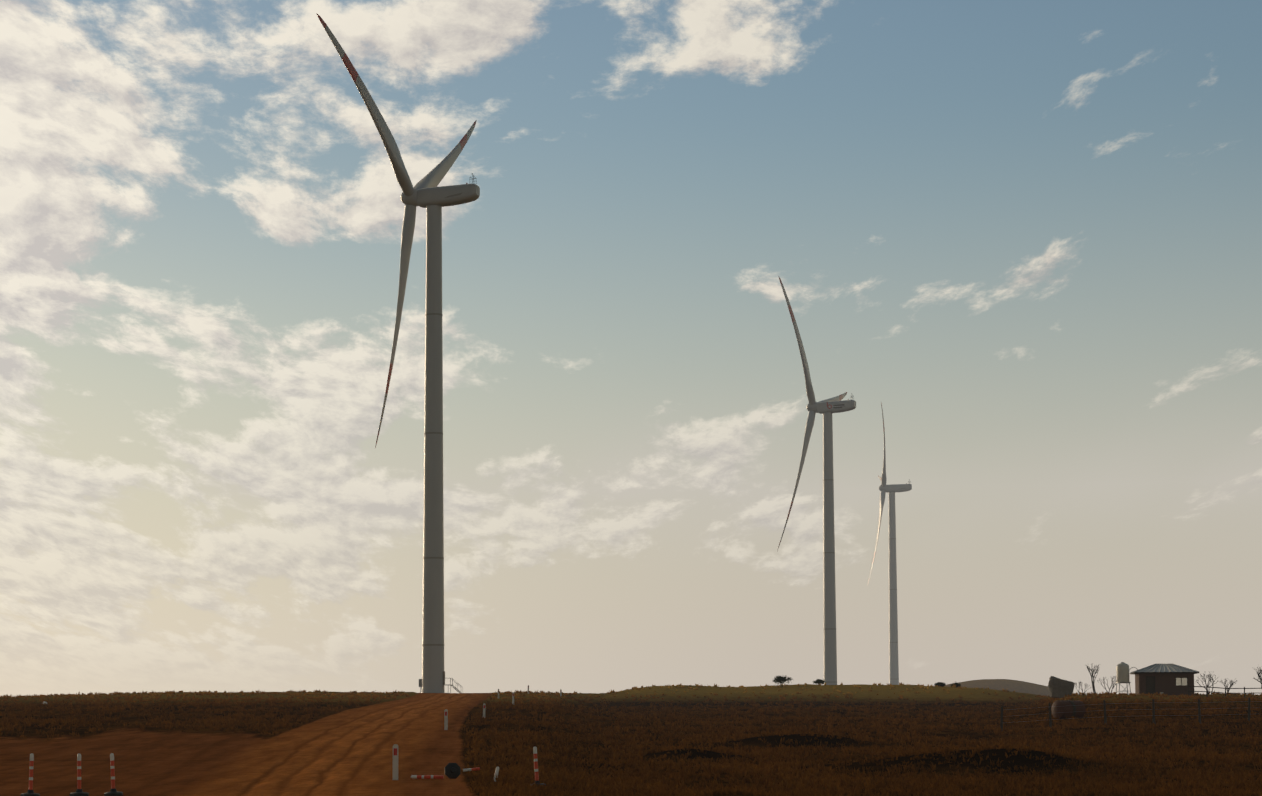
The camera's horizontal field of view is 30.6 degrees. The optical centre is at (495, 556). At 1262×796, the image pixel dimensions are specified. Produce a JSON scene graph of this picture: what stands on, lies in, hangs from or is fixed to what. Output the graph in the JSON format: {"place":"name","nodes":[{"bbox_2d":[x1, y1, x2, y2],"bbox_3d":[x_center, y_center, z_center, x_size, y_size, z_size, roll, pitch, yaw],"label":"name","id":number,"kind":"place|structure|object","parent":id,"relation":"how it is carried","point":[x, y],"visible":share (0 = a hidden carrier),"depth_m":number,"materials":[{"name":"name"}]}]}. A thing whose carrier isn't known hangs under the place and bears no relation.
{"place":"outdoors","nodes":[
{"label":"outdoors","id":0,"kind":"place"},
{"bbox_2d":[0,679,1261,795],"bbox_3d":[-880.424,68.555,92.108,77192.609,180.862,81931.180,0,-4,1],"label":"terrain","id":1,"kind":"structure","parent":0,"point":[346,751],"depth_m":95.06,"materials":[{"name":"brown soil"}]},
{"bbox_2d":[20,753,39,795],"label":"traffic post","id":2,"kind":"object","parent":1,"relation":"on","point":[30,791],"visible":1,"depth_m":54.54,"materials":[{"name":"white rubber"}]},
{"bbox_2d":[69,754,88,795],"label":"traffic post","id":3,"kind":"object","parent":1,"relation":"on","point":[79,792],"visible":1,"depth_m":54.81,"materials":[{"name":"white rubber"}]},
{"bbox_2d":[104,753,122,795],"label":"traffic post","id":4,"kind":"object","parent":1,"relation":"on","point":[113,791],"visible":1,"depth_m":55.00,"materials":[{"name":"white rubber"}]},
{"bbox_2d":[393,744,397,779],"bbox_3d":[-2.723,5.596,62.575,0.150,1.000,0.051,-1,-4,7],"label":"road marker post","id":5,"kind":"object","parent":1,"relation":"on","point":[395,761],"visible":0.79,"depth_m":62.55,"materials":[{"name":"white plastic"}]},
{"bbox_2d":[316,13,479,692],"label":"wind turbine","id":6,"kind":"object","parent":1,"relation":"on","point":[429,195],"visible":0.98,"depth_m":367.75,"materials":[{"name":"paint"}]},
{"bbox_2d":[411,763,460,778],"bbox_3d":[-1.646,5.847,62.932,1.378,0.440,0.256,0,-4,5],"label":"fallen traffic delineator","id":7,"kind":"object","parent":1,"relation":"on","point":[452,770],"visible":1,"depth_m":62.88,"materials":[{"name":"black rubber"}]},
{"bbox_2d":[444,709,447,729],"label":"road marker post","id":8,"kind":"object","parent":1,"relation":"on","point":[445,719],"visible":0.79,"depth_m":107.92,"materials":[{"name":"white plastic"}]},
{"bbox_2d":[463,767,479,771],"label":"traffic post piece","id":9,"kind":"object","parent":1,"relation":"on","point":[472,769],"visible":0.98,"depth_m":67.88,"materials":[{"name":"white plastic"}]},
{"bbox_2d":[483,703,485,717],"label":"road marker post","id":10,"kind":"object","parent":1,"relation":"on","point":[484,705],"visible":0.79,"depth_m":139.87,"materials":[{"name":"white plastic"}]},
{"bbox_2d":[494,766,498,780],"bbox_3d":[0.019,5.763,60.929,0.159,0.433,0.076,0,-4,1],"label":"marker post","id":11,"kind":"object","parent":1,"relation":"on","point":[497,770],"visible":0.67,"depth_m":60.90,"materials":[{"name":"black plastic"}]},
{"bbox_2d":[533,747,545,785],"bbox_3d":[1.060,5.340,58.441,0.437,1.042,0.435,0,-4,1],"label":"traffic post","id":12,"kind":"object","parent":1,"relation":"on","point":[536,765],"visible":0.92,"depth_m":58.39,"materials":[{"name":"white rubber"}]},
{"bbox_2d":[0,682,1261,795],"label":"grass tufts","id":13,"kind":"object","parent":1,"relation":"on","point":[563,781],"visible":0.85,"depth_m":95.89,"materials":[{"name":"brown plant"}]},
{"bbox_2d":[774,675,792,686],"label":"tree","id":14,"kind":"object","parent":1,"relation":"on","point":[781,680],"visible":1,"depth_m":316.16,"materials":[{"name":"green plant"}]},
{"bbox_2d":[777,276,855,684],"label":"wind turbine","id":15,"kind":"object","parent":1,"relation":"on","point":[826,408],"visible":0.83,"depth_m":602.96,"materials":[{"name":"paint"}]},
{"bbox_2d":[813,679,824,684],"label":"bush","id":16,"kind":"object","parent":1,"relation":"on","point":[819,681],"visible":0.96,"depth_m":320.05,"materials":[{"name":"green plant"}]},
{"bbox_2d":[867,403,911,684],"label":"wind turbine","id":17,"kind":"object","parent":1,"relation":"on","point":[890,489],"visible":0.9,"depth_m":869.80,"materials":[{"name":"paint"}]},
{"bbox_2d":[934,682,945,686],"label":"bush","id":18,"kind":"object","parent":1,"relation":"on","point":[941,684],"visible":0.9,"depth_m":317.65,"materials":[{"name":"green plant"}]},
{"bbox_2d":[951,681,960,686],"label":"bush","id":19,"kind":"object","parent":1,"relation":"on","point":[956,684],"visible":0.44,"depth_m":319.75,"materials":[{"name":"green plant"}]},
{"bbox_2d":[1048,676,1074,698],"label":"boulder","id":20,"kind":"object","parent":1,"relation":"on","point":[1059,688],"visible":0.85,"depth_m":222.73,"materials":[{"name":"grey stone"}]},
{"bbox_2d":[1051,700,1085,718],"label":"hay bale","id":21,"kind":"object","parent":1,"relation":"on","point":[1067,708],"visible":0.94,"depth_m":138.06,"materials":[{"name":"plant"}]},
{"bbox_2d":[1075,681,1089,694],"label":"bare shrub","id":22,"kind":"object","parent":1,"relation":"on","point":[1081,687],"visible":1,"depth_m":220.92,"materials":[{"name":"brown plant"}]},
{"bbox_2d":[1085,663,1099,693],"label":"bare tree","id":23,"kind":"object","parent":1,"relation":"on","point":[1092,676],"visible":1,"depth_m":228.30,"materials":[{"name":"brown plant"}]},
{"bbox_2d":[1099,676,1116,693],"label":"bare shrub","id":24,"kind":"object","parent":1,"relation":"on","point":[1107,683],"visible":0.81,"depth_m":233.49,"materials":[{"name":"brown plant"}]},
{"bbox_2d":[1115,662,1137,694],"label":"water tank on stand","id":25,"kind":"object","parent":1,"relation":"on","point":[1122,671],"visible":0.9,"depth_m":229.76,"materials":[{"name":"plastic"}]},
{"bbox_2d":[1000,698,1261,731],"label":"wire fence","id":26,"kind":"object","parent":1,"relation":"on","point":[1105,717],"visible":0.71,"depth_m":125.93,"materials":[{"name":"grey wood"}]},
{"bbox_2d":[1130,663,1198,695],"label":"house","id":27,"kind":"structure","parent":1,"relation":"on","point":[1170,679],"depth_m":229.36,"materials":[{"name":"brown wood"}]},
{"bbox_2d":[1197,671,1218,693],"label":"bare shrub","id":28,"kind":"object","parent":1,"relation":"on","point":[1210,676],"visible":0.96,"depth_m":234.78,"materials":[{"name":"brown plant"}]},
{"bbox_2d":[1188,685,1261,696],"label":"fence","id":29,"kind":"object","parent":1,"relation":"on","point":[1225,688],"visible":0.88,"depth_m":218.12,"materials":[{"name":"brown wood"}]},
{"bbox_2d":[1220,679,1236,692],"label":"bare shrub","id":30,"kind":"object","parent":1,"relation":"on","point":[1233,682],"visible":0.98,"depth_m":237.03,"materials":[{"name":"brown plant"}]},
{"bbox_2d":[1252,666,1261,687],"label":"bare tree","id":31,"kind":"object","parent":1,"relation":"on","point":[1259,673],"visible":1,"depth_m":224.86,"materials":[{"name":"brown plant"}]},
{"bbox_2d":[0,0,1261,696],"label":"sky","id":32,"kind":"structure","parent":0,"point":[1028,233],"materials":[{"name":"blue"}]}
]}

